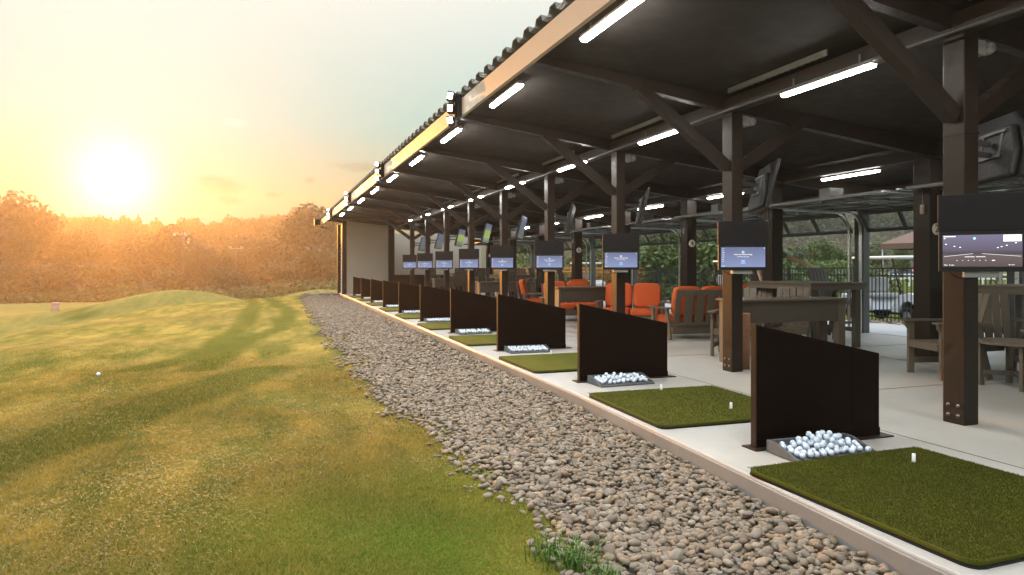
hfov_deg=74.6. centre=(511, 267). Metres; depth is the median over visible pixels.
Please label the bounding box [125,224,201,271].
elm tree
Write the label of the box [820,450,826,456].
golf ball
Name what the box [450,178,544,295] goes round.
roof post
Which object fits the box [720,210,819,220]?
door panel
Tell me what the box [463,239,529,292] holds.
overhead door
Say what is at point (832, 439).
golf ball
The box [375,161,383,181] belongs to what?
flood light
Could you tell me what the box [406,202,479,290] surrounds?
roof post
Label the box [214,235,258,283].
elm tree
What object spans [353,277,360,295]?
bay divider
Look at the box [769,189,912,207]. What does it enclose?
door panel
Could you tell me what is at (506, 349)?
ball tray
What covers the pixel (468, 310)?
bay divider
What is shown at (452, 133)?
tube lamp
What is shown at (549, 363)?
hitting mat
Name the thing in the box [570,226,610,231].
door panel
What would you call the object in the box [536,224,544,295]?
number post
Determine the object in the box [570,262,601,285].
golf cart
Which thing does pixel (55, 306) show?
target barrel
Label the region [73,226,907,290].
wooded hill
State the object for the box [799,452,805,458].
golf ball
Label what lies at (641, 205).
television
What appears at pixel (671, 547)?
river stones
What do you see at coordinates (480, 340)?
hitting mat
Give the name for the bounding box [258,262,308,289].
thorn tree
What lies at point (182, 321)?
grass ground
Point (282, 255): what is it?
maple tree
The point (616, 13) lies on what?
tube lamp
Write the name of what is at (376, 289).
bay divider
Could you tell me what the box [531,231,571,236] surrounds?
door panel
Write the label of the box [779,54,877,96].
tube lamp
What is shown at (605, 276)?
picket fence
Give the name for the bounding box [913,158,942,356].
number post
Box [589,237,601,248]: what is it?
door panel
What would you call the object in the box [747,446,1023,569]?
hitting mat
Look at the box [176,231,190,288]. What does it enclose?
utility pole
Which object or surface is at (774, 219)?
number post
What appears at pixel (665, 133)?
tube lamp
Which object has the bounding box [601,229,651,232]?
door panel
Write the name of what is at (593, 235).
door panel
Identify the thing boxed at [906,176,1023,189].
door panel
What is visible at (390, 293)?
bay divider
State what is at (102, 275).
thorn tree
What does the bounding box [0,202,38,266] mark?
maple tree
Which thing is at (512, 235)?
number post
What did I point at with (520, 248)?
door panel
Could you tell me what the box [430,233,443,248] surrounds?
television
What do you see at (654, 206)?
tube lamp
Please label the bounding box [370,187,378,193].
tube lamp
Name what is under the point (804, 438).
golf ball
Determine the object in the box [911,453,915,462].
rubber tee
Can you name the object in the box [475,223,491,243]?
television
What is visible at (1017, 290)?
table
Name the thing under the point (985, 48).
junction speaker
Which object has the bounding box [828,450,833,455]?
golf ball
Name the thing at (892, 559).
kerb face
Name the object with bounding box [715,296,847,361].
bar counter
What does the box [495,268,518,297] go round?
bar chair
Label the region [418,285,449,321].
bay divider
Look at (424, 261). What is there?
bay monitor
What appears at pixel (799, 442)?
golf ball
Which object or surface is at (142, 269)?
maple tree
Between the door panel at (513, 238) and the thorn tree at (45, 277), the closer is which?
the door panel at (513, 238)
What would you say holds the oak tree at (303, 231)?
on the grass ground at (182, 321)
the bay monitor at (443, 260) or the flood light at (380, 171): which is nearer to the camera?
the flood light at (380, 171)
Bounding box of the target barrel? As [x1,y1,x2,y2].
[51,302,59,310]
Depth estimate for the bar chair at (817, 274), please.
13.25 m
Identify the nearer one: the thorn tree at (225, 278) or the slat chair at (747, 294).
the slat chair at (747, 294)
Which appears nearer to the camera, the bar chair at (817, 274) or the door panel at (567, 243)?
the bar chair at (817, 274)
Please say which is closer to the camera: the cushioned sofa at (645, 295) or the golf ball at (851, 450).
the golf ball at (851, 450)
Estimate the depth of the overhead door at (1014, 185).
9.84 m
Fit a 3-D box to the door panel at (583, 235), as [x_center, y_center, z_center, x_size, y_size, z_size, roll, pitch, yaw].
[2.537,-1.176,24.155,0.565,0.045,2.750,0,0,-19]
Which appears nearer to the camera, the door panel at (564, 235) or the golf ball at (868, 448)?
the golf ball at (868, 448)
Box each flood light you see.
[327,208,331,219]
[344,191,350,205]
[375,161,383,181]
[446,91,461,126]
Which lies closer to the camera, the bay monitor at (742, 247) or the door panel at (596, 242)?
the bay monitor at (742, 247)
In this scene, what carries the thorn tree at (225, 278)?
on the grass ground at (182, 321)
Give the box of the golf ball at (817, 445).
[814,443,820,448]
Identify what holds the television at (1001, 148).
attached to the roof post at (958, 107)
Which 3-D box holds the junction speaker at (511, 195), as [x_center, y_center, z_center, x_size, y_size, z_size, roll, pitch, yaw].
[-0.013,-1.915,17.782,0.225,0.130,0.130,0,0,-19]
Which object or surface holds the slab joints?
on the concrete slab
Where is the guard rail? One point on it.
(982, 279)
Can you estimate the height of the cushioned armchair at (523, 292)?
1.012 m
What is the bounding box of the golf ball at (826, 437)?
[823,434,829,439]
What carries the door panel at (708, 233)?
in the overhead door at (706, 231)
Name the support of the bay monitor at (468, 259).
attached to the roof post at (471, 224)
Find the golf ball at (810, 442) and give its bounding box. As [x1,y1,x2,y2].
[808,440,813,445]
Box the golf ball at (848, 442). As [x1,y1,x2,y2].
[846,439,851,445]
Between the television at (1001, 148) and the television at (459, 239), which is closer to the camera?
the television at (1001, 148)
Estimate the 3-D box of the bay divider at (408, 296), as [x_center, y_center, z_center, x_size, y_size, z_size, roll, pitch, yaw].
[-2.778,0.884,20.151,1.340,0.929,0.160,0,0,-19]
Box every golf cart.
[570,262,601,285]
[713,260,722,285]
[841,256,912,318]
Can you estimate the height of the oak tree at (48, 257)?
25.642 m
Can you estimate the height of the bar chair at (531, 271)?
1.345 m
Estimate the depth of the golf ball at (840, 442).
4.84 m
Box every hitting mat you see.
[366,302,382,305]
[379,307,397,311]
[395,314,419,318]
[417,322,449,329]
[449,334,496,345]
[499,353,576,373]
[589,385,750,428]
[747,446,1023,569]
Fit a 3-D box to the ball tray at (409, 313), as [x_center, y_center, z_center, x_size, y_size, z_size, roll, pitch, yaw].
[-2.874,1.302,19.817,0.700,0.092,0.357,0,0,-19]
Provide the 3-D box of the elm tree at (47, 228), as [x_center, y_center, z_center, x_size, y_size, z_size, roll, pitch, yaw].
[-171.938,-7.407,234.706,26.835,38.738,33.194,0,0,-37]
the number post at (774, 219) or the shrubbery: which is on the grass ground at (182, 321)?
the shrubbery
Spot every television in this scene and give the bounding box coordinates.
[414,237,424,250]
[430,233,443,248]
[449,229,465,246]
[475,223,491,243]
[508,215,526,239]
[555,204,575,234]
[625,187,650,226]
[743,158,780,213]
[978,108,1023,185]
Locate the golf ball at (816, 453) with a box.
[814,451,819,456]
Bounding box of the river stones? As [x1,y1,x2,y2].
[295,292,900,574]
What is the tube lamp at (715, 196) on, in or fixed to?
attached to the shelter roof
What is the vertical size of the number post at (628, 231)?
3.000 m
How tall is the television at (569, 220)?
0.618 m
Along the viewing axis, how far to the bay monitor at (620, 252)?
11.25 m
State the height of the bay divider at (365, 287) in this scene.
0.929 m
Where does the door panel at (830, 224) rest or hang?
in the overhead door at (810, 223)
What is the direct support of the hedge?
on the grass ground at (182, 321)
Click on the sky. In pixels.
(168, 111)
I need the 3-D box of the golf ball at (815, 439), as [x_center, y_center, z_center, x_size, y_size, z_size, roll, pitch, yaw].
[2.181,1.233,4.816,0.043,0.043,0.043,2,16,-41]
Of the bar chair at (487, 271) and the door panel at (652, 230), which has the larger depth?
the bar chair at (487, 271)
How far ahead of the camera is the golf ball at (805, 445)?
4.75 m
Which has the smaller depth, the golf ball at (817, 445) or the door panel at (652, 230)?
the golf ball at (817, 445)
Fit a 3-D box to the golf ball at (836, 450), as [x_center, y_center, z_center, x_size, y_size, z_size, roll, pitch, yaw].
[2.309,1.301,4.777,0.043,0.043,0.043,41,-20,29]
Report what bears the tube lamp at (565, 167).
hanging from the shelter roof
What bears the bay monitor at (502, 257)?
attached to the roof post at (503, 216)
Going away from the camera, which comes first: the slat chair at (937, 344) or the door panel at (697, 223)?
the slat chair at (937, 344)
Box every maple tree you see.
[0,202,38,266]
[16,209,66,266]
[118,237,159,285]
[201,245,234,286]
[273,241,302,265]
[317,206,341,250]
[803,237,835,261]
[890,250,912,277]
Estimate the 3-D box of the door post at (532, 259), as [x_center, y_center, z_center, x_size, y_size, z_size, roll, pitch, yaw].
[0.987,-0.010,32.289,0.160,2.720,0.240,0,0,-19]
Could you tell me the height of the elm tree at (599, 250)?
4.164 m
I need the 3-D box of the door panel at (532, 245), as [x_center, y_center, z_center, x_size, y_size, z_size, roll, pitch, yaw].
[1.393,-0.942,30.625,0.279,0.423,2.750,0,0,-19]
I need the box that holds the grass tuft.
[524,527,624,574]
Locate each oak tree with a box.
[37,229,92,275]
[93,237,131,268]
[177,246,213,287]
[243,237,279,279]
[272,202,336,262]
[517,244,529,267]
[582,238,602,269]
[833,246,853,263]
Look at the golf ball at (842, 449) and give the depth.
4.78 m
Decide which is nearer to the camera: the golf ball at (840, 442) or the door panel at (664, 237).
the golf ball at (840, 442)
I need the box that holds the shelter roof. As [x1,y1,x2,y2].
[320,0,1023,237]
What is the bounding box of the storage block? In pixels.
[337,221,480,293]
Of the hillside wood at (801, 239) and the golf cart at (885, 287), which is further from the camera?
the hillside wood at (801, 239)
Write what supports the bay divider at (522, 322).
on the concrete slab
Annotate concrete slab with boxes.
[339,292,1023,574]
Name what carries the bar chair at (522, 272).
on the concrete slab
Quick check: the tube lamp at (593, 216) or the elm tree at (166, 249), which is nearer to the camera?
the tube lamp at (593, 216)
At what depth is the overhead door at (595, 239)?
25.03 m
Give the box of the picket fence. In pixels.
[493,265,1006,326]
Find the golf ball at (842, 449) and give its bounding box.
[839,447,845,452]
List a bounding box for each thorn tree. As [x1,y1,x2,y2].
[0,263,29,302]
[15,261,79,301]
[78,261,137,298]
[147,268,194,290]
[210,268,249,291]
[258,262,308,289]
[282,243,336,281]
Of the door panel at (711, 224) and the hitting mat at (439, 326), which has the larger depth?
the door panel at (711, 224)
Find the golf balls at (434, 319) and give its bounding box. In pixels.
[356,294,449,320]
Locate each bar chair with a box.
[424,268,441,288]
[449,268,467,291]
[475,268,490,295]
[477,268,490,296]
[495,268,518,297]
[511,268,525,296]
[526,269,544,297]
[528,268,535,297]
[557,269,571,282]
[749,270,788,324]
[806,268,851,338]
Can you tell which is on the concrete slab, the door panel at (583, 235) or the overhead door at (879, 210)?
the overhead door at (879, 210)
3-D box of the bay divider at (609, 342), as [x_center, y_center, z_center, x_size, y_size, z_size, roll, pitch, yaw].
[1.375,0.884,8.161,1.340,0.929,0.160,0,0,-19]
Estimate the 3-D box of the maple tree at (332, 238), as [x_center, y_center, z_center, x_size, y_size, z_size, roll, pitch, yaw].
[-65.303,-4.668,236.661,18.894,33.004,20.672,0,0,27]
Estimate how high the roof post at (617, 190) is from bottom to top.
3.652 m
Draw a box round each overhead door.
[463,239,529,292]
[479,236,534,267]
[508,233,588,280]
[529,228,601,285]
[562,222,680,306]
[608,215,749,280]
[668,204,852,326]
[768,188,1002,336]
[896,176,1023,283]
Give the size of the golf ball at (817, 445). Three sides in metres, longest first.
0.043 x 0.043 x 0.043 m
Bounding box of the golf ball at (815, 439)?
[813,437,818,442]
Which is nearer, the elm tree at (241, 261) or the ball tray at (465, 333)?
the ball tray at (465, 333)
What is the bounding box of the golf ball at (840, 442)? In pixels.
[838,440,843,445]
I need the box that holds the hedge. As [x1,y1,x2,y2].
[494,241,910,294]
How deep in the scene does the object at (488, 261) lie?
31.26 m
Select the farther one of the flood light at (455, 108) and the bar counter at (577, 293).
the bar counter at (577, 293)
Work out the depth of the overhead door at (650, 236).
20.97 m
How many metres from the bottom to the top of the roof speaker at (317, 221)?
0.545 m
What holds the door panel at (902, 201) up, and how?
in the overhead door at (879, 210)
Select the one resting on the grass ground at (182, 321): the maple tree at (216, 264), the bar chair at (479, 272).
the maple tree at (216, 264)
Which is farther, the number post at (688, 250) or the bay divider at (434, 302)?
the bay divider at (434, 302)
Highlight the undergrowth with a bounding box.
[0,279,336,303]
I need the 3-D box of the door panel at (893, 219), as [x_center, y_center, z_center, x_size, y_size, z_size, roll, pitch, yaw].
[7.669,-0.942,12.505,0.279,0.423,2.750,0,0,-19]
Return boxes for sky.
[0,0,562,235]
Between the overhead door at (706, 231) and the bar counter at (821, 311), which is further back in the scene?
the overhead door at (706, 231)
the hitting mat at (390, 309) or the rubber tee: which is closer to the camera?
the rubber tee
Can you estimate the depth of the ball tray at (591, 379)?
7.77 m
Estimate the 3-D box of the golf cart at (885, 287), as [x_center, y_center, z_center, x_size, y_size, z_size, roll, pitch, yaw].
[10.109,0.558,17.714,1.200,1.737,2.519,0,0,-19]
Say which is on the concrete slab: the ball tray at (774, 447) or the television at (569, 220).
the ball tray at (774, 447)
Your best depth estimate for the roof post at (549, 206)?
14.64 m
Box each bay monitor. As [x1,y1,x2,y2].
[403,255,416,269]
[417,253,432,269]
[435,251,452,270]
[459,249,478,270]
[490,245,513,271]
[535,241,563,271]
[602,234,638,272]
[717,221,767,274]
[937,192,1023,279]
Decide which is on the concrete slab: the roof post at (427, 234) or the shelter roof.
the roof post at (427, 234)
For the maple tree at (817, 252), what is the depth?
57.32 m
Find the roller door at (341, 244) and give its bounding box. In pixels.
[341,244,341,292]
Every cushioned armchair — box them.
[516,279,541,302]
[567,279,593,302]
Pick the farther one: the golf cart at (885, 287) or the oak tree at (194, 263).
the oak tree at (194, 263)
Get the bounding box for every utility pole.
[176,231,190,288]
[229,245,242,271]
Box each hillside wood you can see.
[58,207,340,288]
[516,207,912,271]
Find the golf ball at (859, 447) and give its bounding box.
[856,445,862,450]
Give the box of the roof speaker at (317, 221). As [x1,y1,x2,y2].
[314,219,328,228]
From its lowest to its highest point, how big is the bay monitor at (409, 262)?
0.670 m
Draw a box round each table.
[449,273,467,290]
[490,275,534,297]
[747,281,868,346]
[978,284,1023,355]
[978,337,1023,391]
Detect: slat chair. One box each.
[708,288,759,355]
[747,284,774,326]
[766,287,814,337]
[901,293,992,379]
[978,291,1023,370]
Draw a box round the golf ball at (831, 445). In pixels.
[828,442,833,448]
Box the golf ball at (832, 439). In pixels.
[829,437,835,442]
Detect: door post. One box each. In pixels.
[530,246,534,274]
[589,240,595,285]
[633,233,637,306]
[854,212,869,332]
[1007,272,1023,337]
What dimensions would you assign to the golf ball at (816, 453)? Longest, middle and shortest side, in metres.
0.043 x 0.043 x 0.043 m
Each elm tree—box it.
[0,190,67,288]
[55,229,108,289]
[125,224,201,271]
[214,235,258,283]
[596,249,602,260]
[783,242,809,265]
[870,239,890,271]
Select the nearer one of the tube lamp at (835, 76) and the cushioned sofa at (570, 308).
the tube lamp at (835, 76)
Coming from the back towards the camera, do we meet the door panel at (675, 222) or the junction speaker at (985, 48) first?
the door panel at (675, 222)
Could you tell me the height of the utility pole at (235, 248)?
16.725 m
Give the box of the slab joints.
[567,337,1023,468]
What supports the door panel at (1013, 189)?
in the overhead door at (1014, 185)
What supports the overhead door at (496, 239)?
on the concrete slab
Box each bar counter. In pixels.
[431,278,475,293]
[475,281,534,297]
[555,286,605,306]
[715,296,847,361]
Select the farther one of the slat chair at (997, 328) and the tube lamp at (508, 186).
the tube lamp at (508, 186)
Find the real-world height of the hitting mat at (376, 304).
0.037 m
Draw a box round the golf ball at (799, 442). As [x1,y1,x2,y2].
[796,440,802,445]
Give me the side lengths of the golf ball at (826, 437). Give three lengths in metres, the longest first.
0.043 x 0.043 x 0.043 m
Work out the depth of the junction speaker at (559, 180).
14.72 m
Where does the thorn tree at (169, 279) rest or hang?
on the grass ground at (182, 321)
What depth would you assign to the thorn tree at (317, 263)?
187.17 m
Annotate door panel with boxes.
[488,239,499,242]
[508,236,535,239]
[516,244,529,253]
[529,243,534,251]
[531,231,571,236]
[555,234,582,236]
[561,238,588,250]
[565,234,601,236]
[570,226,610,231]
[582,228,633,232]
[582,235,601,237]
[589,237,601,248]
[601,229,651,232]
[625,218,679,226]
[631,229,673,233]
[632,220,704,226]
[634,230,680,245]
[648,222,716,227]
[671,223,716,228]
[674,207,762,218]
[696,209,792,219]
[696,225,716,242]
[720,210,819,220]
[743,211,841,220]
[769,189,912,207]
[783,213,852,236]
[788,194,912,208]
[812,198,912,210]
[836,203,912,211]
[858,206,912,231]
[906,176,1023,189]
[978,181,1023,190]
[978,186,1023,192]
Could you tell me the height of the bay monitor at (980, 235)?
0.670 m
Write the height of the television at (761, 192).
0.618 m
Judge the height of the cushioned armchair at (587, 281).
1.012 m
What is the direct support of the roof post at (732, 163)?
on the concrete slab
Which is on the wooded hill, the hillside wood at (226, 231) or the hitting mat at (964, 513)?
the hillside wood at (226, 231)
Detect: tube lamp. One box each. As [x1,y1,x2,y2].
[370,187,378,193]
[387,173,397,181]
[409,152,423,165]
[440,126,461,142]
[489,78,523,107]
[505,176,525,188]
[557,155,587,171]
[579,0,642,41]
[585,214,602,218]
[637,128,677,144]
[637,204,663,209]
[707,193,743,198]
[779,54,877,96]
[820,168,880,180]
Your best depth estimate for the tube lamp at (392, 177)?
17.50 m
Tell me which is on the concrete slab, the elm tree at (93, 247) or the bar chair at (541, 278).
the bar chair at (541, 278)
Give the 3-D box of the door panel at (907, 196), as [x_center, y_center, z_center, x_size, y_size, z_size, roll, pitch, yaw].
[6.141,-1.184,11.976,0.565,0.045,2.750,0,0,-19]
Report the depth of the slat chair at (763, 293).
12.44 m
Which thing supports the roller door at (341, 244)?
in the storage block
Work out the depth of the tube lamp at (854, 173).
11.77 m
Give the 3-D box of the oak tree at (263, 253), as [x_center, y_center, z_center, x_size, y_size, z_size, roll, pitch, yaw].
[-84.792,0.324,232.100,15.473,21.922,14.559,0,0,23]
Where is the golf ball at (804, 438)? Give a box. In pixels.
[802,436,807,441]
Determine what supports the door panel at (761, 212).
in the overhead door at (810, 223)
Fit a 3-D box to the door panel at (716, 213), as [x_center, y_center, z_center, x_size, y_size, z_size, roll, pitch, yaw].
[4.567,-1.192,14.750,0.565,0.045,2.750,0,0,-19]
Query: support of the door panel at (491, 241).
in the overhead door at (496, 239)
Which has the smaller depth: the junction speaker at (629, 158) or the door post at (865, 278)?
the junction speaker at (629, 158)
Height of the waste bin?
0.740 m
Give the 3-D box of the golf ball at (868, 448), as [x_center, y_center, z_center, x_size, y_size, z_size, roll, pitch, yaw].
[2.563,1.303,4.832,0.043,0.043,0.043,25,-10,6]
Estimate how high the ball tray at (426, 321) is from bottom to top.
0.092 m
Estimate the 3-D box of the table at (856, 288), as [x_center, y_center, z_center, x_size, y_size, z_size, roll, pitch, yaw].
[5.214,0.795,11.987,1.146,1.097,1.750,0,0,-15]
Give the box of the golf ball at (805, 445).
[803,443,808,448]
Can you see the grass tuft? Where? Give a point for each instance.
(572, 560)
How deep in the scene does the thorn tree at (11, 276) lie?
192.99 m
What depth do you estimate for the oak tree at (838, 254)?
63.94 m
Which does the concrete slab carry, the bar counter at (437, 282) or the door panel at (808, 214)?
the bar counter at (437, 282)
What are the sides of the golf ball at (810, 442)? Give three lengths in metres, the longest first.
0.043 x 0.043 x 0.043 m
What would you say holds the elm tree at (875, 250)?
on the grass ground at (182, 321)
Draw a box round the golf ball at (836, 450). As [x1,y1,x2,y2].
[833,448,839,453]
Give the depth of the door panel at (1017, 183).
9.60 m
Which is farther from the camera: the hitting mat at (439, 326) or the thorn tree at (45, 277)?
the thorn tree at (45, 277)
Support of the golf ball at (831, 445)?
in the ball tray at (774, 447)
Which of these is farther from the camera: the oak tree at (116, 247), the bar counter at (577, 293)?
the oak tree at (116, 247)
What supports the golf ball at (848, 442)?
in the ball tray at (774, 447)
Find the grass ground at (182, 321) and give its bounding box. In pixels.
[0,271,1006,574]
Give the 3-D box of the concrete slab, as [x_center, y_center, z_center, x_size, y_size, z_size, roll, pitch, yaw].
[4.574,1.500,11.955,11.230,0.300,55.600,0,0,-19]
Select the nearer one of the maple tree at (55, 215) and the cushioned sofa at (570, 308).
the cushioned sofa at (570, 308)
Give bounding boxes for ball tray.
[402,310,419,313]
[424,317,449,322]
[455,328,491,334]
[504,344,550,353]
[587,372,654,387]
[767,433,875,461]
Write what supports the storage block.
on the concrete slab
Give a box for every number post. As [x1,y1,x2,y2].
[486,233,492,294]
[509,231,515,296]
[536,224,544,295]
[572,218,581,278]
[625,212,630,283]
[681,199,695,285]
[763,184,782,323]
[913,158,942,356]
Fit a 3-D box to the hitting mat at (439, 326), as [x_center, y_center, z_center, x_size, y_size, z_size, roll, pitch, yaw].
[-1.302,1.331,15.476,1.526,0.037,1.526,0,0,-19]
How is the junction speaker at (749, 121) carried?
attached to the roof post at (732, 163)
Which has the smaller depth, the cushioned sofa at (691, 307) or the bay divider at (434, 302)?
the cushioned sofa at (691, 307)
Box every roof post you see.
[380,215,438,284]
[391,209,455,286]
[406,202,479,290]
[425,192,508,292]
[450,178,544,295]
[486,160,594,305]
[541,131,680,313]
[633,82,810,371]
[828,0,1023,425]
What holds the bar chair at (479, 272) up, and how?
on the concrete slab
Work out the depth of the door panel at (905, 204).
12.82 m
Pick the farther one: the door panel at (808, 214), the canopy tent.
the canopy tent
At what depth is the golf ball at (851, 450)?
4.78 m
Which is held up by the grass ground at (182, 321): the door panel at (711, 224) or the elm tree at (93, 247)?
the elm tree at (93, 247)
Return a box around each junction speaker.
[508,193,515,197]
[555,177,563,183]
[625,154,635,162]
[743,116,756,127]
[978,39,995,56]
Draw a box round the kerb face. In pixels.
[339,294,947,574]
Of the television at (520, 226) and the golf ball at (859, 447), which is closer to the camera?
the golf ball at (859, 447)
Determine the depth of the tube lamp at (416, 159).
14.58 m
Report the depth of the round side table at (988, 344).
7.73 m
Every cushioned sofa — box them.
[538,281,600,314]
[594,283,666,320]
[647,286,746,339]
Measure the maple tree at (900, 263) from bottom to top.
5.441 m
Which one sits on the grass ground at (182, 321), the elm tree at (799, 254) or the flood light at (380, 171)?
the elm tree at (799, 254)
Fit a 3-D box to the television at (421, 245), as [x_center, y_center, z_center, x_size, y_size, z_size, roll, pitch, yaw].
[-4.125,-1.071,30.218,0.472,0.618,1.040,0,0,8]
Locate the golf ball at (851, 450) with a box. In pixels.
[849,447,854,453]
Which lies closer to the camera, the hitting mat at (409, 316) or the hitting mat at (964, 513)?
the hitting mat at (964, 513)
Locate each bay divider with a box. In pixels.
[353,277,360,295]
[361,278,370,298]
[369,279,382,302]
[383,280,397,306]
[398,282,419,312]
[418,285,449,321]
[447,288,496,332]
[493,294,570,350]
[572,303,675,382]
[742,324,893,451]
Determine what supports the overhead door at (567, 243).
on the concrete slab
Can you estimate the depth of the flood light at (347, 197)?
22.76 m
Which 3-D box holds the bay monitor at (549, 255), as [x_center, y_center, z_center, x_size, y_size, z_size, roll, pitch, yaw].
[0.792,-0.240,14.453,0.616,0.670,0.436,0,0,0]
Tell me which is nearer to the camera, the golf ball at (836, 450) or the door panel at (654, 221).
the golf ball at (836, 450)
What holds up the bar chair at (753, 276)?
on the concrete slab
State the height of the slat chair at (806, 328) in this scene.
1.038 m
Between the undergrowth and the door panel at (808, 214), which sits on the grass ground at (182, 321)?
the undergrowth
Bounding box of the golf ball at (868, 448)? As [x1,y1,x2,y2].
[865,446,871,451]
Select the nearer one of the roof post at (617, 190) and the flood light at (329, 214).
the roof post at (617, 190)
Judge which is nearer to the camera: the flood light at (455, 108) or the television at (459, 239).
the flood light at (455, 108)
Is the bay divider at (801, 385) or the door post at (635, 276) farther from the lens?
the door post at (635, 276)
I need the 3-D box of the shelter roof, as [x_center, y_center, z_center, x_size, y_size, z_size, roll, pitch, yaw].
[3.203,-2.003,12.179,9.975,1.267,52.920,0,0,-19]
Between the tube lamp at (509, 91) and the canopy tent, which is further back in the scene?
the canopy tent
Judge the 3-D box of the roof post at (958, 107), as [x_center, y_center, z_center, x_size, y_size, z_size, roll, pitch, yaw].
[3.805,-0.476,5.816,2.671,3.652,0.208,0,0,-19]
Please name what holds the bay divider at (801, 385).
on the concrete slab
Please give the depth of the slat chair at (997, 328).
8.87 m
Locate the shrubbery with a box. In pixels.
[662,286,674,301]
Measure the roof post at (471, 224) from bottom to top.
3.652 m
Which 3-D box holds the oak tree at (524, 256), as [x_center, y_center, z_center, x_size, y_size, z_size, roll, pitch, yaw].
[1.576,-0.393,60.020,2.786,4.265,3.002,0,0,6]
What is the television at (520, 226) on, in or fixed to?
attached to the roof post at (503, 216)
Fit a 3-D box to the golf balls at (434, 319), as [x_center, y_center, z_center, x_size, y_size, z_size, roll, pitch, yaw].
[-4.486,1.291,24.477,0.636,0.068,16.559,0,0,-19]
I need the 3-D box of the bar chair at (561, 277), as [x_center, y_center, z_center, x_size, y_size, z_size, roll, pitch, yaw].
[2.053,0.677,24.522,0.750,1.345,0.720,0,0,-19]
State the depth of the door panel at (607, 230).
21.65 m
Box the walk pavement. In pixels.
[603,301,993,336]
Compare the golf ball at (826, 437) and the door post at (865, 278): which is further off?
the door post at (865, 278)
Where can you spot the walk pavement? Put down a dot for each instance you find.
(889, 329)
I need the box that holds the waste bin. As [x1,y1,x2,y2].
[743,313,749,368]
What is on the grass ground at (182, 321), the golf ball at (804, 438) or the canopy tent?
the canopy tent
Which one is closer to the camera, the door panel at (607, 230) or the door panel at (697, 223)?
the door panel at (697, 223)
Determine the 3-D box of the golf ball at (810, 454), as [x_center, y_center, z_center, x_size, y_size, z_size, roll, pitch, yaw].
[2.087,1.303,4.691,0.043,0.043,0.043,42,-19,5]
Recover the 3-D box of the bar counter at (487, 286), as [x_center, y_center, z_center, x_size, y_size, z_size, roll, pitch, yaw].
[-0.230,0.892,21.718,1.916,0.910,0.545,0,0,-19]
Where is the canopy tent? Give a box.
[880,232,912,259]
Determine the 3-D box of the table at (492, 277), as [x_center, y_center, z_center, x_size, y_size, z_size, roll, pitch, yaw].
[-0.026,0.795,23.908,1.146,1.097,1.750,0,0,-19]
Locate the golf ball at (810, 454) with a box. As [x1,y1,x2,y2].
[807,451,813,457]
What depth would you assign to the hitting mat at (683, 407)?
6.40 m
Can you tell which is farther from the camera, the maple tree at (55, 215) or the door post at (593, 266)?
the maple tree at (55, 215)
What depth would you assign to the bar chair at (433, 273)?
31.39 m
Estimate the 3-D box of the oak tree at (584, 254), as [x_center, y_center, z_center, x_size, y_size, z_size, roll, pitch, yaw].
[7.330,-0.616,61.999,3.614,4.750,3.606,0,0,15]
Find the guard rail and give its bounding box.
[881,273,1006,285]

